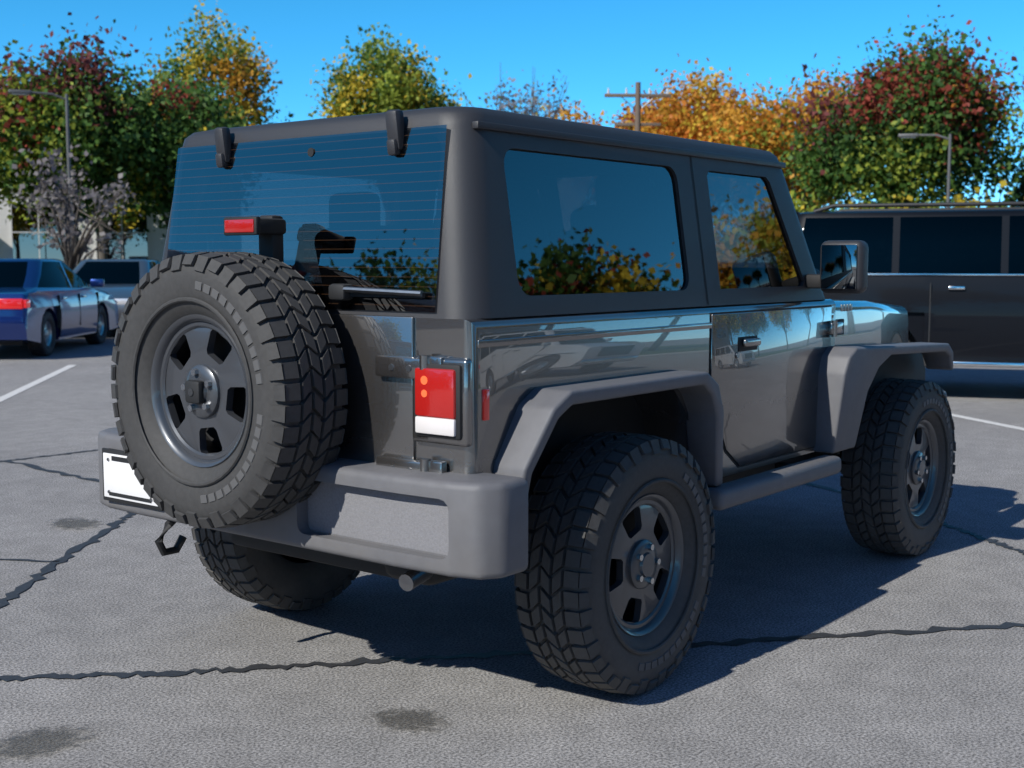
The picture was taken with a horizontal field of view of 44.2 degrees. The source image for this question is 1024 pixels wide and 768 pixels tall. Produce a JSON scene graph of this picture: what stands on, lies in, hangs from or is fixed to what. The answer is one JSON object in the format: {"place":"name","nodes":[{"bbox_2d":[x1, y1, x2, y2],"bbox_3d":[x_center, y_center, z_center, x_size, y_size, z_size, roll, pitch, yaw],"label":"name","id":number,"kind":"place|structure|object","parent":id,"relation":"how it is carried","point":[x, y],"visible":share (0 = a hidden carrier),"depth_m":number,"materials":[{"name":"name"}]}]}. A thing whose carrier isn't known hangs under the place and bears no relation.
{"place":"outdoors","nodes":[
{"label":"outdoors","id":0,"kind":"place"},
{"bbox_2d":[0,327,1023,767],"bbox_3d":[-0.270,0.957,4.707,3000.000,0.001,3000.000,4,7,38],"label":"asphalt ground","id":1,"kind":"structure","parent":0,"point":[128,597],"depth_m":4.61,"materials":[{"name":"grey asphalt"}]},
{"bbox_2d":[8,89,72,232],"bbox_3d":[-11.988,-4.639,32.579,1.695,5.740,0.600,-2,6,-22],"label":"lamp post","id":2,"kind":"object","parent":1,"relation":"on","point":[19,92],"visible":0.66,"depth_m":32.53,"materials":[{"name":"grey metal"}]},
{"bbox_2d":[0,727,91,756],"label":"oil stain","id":3,"kind":"object","parent":1,"relation":"on","point":[52,737],"visible":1,"depth_m":3.69,"materials":[{"name":"black asphalt"}]},
{"bbox_2d":[0,258,118,355],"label":"blue sedan car","id":4,"kind":"object","parent":1,"relation":"on","point":[45,304],"visible":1,"depth_m":19.00,"materials":[{"name":"blue metal"}]},
{"bbox_2d":[52,518,96,529],"bbox_3d":[-2.344,0.748,6.767,0.450,0.001,0.675,-5,7,-39],"label":"oil stain","id":5,"kind":"object","parent":1,"relation":"on","point":[68,524],"visible":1,"depth_m":6.77,"materials":[{"name":"black"}]},
{"bbox_2d":[12,145,141,270],"bbox_3d":[-10.925,-3.732,31.163,3.283,4.410,3.013,4,7,38],"label":"tree","id":6,"kind":"object","parent":1,"relation":"on","point":[71,256],"visible":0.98,"depth_m":31.03,"materials":[{"name":"grey plant"}]},
{"bbox_2d":[0,189,168,261],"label":"white building","id":7,"kind":"structure","parent":1,"relation":"on","point":[18,239],"depth_m":59.23,"materials":[{"name":"grey"}]},
{"bbox_2d":[73,259,159,326],"bbox_3d":[-7.906,-1.772,25.268,2.200,1.450,4.740,0,6,-4],"label":"car","id":8,"kind":"object","parent":1,"relation":"on","point":[121,277],"visible":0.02,"depth_m":24.54,"materials":[{"name":"grey metal"}]},
{"bbox_2d":[375,709,445,732],"bbox_3d":[-0.318,1.030,3.871,0.468,0.001,0.360,3,7,32],"label":"oil stain","id":9,"kind":"object","parent":1,"relation":"on","point":[417,718],"visible":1,"depth_m":3.87,"materials":[{"name":"black"}]},
{"bbox_2d":[458,62,560,117],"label":"tree","id":10,"kind":"object","parent":1,"relation":"on","point":[510,105],"visible":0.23,"depth_m":64.27,"materials":[{"name":"grey plant"}]},
{"bbox_2d":[0,365,1023,429],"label":"parking bay lines","id":11,"kind":"object","parent":1,"relation":"on","point":[23,388],"visible":0.42,"depth_m":13.56,"materials":[{"name":"paint"}]},
{"bbox_2d":[0,449,1023,680],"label":"pavement cracks","id":12,"kind":"object","parent":1,"relation":"on","point":[50,567],"visible":0.69,"depth_m":4.73,"materials":[{"name":"black asphalt"}]},
{"bbox_2d":[98,106,955,693],"bbox_3d":[0.394,-0.053,5.459,2.035,1.865,4.309,4,7,38],"label":"jeep","id":13,"kind":"object","parent":1,"relation":"on","point":[578,380],"visible":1,"depth_m":3.95,"materials":[{"name":"paint"}]},
{"bbox_2d":[481,69,584,119],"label":"tree","id":14,"kind":"object","parent":1,"relation":"on","point":[555,111],"visible":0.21,"depth_m":68.09,"materials":[{"name":"orange plant"}]},
{"bbox_2d":[548,89,662,131],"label":"tree","id":15,"kind":"object","parent":1,"relation":"on","point":[578,116],"visible":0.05,"depth_m":60.79,"materials":[{"name":"orange plant"}]},
{"bbox_2d":[604,82,671,131],"bbox_3d":[4.875,-7.465,49.432,2.600,8.500,0.706,0,6,-2],"label":"utility pole","id":16,"kind":"object","parent":1,"relation":"on","point":[637,95],"visible":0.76,"depth_m":48.85,"materials":[{"name":"brown"}]},
{"bbox_2d":[617,92,681,122],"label":"tree","id":17,"kind":"object","parent":1,"relation":"on","point":[647,98],"depth_m":67.42,"materials":[{"name":"orange plant"}]},
{"bbox_2d":[796,201,1023,367],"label":"black suv","id":18,"kind":"object","parent":1,"relation":"on","point":[953,278],"visible":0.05,"depth_m":12.82,"materials":[{"name":"black metal"}]},
{"bbox_2d":[898,133,951,207],"bbox_3d":[11.744,-4.566,35.706,1.695,4.990,0.600,2,6,18],"label":"lamp post","id":19,"kind":"object","parent":1,"relation":"on","point":[914,135],"visible":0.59,"depth_m":35.40,"materials":[{"name":"grey metal"}]},
{"bbox_2d":[898,187,995,207],"bbox_3d":[13.202,-4.045,38.057,3.256,3.696,3.249,-3,6,-28],"label":"hedge","id":20,"kind":"object","parent":1,"relation":"on","point":[959,196],"visible":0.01,"depth_m":37.61,"materials":[{"name":"green plant"}]},
{"bbox_2d":[984,180,1023,206],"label":"tree","id":21,"kind":"object","parent":1,"relation":"on","point":[1003,183],"visible":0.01,"depth_m":37.78,"materials":[{"name":"yellow plant"}]},
{"bbox_2d":[0,0,1023,209],"label":"sky","id":22,"kind":"structure","parent":0,"point":[599,45],"materials":[{"name":"blue"}]},
{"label":"lot kerb and verge","id":23,"kind":"structure","parent":0,"visible":0},
{"bbox_2d":[13,64,162,258],"bbox_3d":[-18.617,-9.317,56.966,9.143,10.529,8.444,4,7,38],"label":"tree","id":24,"kind":"object","parent":23,"relation":"on","point":[101,255],"depth_m":56.46,"materials":[{"name":"green plant"}]},
{"bbox_2d":[0,12,184,250],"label":"tree","id":25,"kind":"object","parent":23,"relation":"on","point":[35,124],"visible":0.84,"depth_m":39.66,"materials":[{"name":"green plant"}]},
{"bbox_2d":[95,61,247,227],"bbox_3d":[-13.428,-7.965,49.164,7.969,9.348,7.284,3,6,26],"label":"tree","id":26,"kind":"object","parent":23,"relation":"on","point":[180,86],"visible":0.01,"depth_m":48.79,"materials":[{"name":"green plant"}]},
{"bbox_2d":[95,65,255,243],"bbox_3d":[-11.648,-6.817,43.310,6.274,8.197,7.260,2,6,17],"label":"tree","id":27,"kind":"object","parent":23,"relation":"on","point":[201,112],"visible":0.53,"depth_m":42.37,"materials":[{"name":"green plant"}]},
{"bbox_2d":[134,0,293,125],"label":"tree","id":28,"kind":"object","parent":23,"relation":"on","point":[238,72],"visible":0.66,"depth_m":58.12,"materials":[{"name":"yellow plant"}]},
{"bbox_2d":[306,22,471,119],"bbox_3d":[-5.762,-10.460,58.621,7.460,12.482,7.253,4,7,38],"label":"tree","id":29,"kind":"object","parent":23,"relation":"on","point":[394,85],"visible":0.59,"depth_m":57.01,"materials":[{"name":"green plant"}]},
{"bbox_2d":[342,59,445,111],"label":"tree","id":30,"kind":"object","parent":23,"relation":"on","point":[444,93],"depth_m":62.23,"materials":[{"name":"green plant"}]},
{"bbox_2d":[643,72,754,142],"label":"tree","id":31,"kind":"object","parent":23,"relation":"on","point":[663,99],"visible":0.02,"depth_m":61.60,"materials":[{"name":"orange plant"}]},
{"bbox_2d":[621,53,788,144],"bbox_3d":[8.093,-9.070,54.289,8.496,10.556,7.317,2,6,23],"label":"tree","id":32,"kind":"object","parent":23,"relation":"on","point":[669,120],"visible":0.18,"depth_m":53.50,"materials":[{"name":"orange plant"}]},
{"bbox_2d":[688,69,863,211],"bbox_3d":[10.783,-7.745,49.611,9.425,8.823,8.122,4,7,38],"label":"tree","id":33,"kind":"object","parent":23,"relation":"on","point":[760,135],"visible":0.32,"depth_m":47.79,"materials":[{"name":"orange plant"}]},
{"bbox_2d":[790,190,826,212],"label":"tree","id":34,"kind":"object","parent":23,"relation":"on","point":[800,209],"visible":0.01,"depth_m":39.11,"materials":[{"name":"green plant"}]},
{"bbox_2d":[740,56,903,211],"bbox_3d":[13.195,-8.870,54.800,9.256,10.058,8.886,4,7,38],"label":"tree","id":35,"kind":"object","parent":23,"relation":"on","point":[806,85],"visible":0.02,"depth_m":53.32,"materials":[{"name":"orange plant"}]},
{"bbox_2d":[838,192,920,208],"bbox_3d":[11.263,-4.068,38.756,3.496,3.606,3.706,4,7,38],"label":"hedge","id":36,"kind":"object","parent":23,"relation":"on","point":[909,197],"visible":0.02,"depth_m":38.04,"materials":[{"name":"green plant"}]},
{"bbox_2d":[776,5,1023,211],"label":"tree","id":37,"kind":"object","parent":23,"relation":"on","point":[942,92],"visible":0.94,"depth_m":42.43,"materials":[{"name":"green plant"}]},
{"bbox_2d":[993,65,1023,206],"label":"tree","id":38,"kind":"object","parent":23,"relation":"on","point":[1020,190],"visible":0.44,"depth_m":46.56,"materials":[{"name":"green plant"}]}
]}

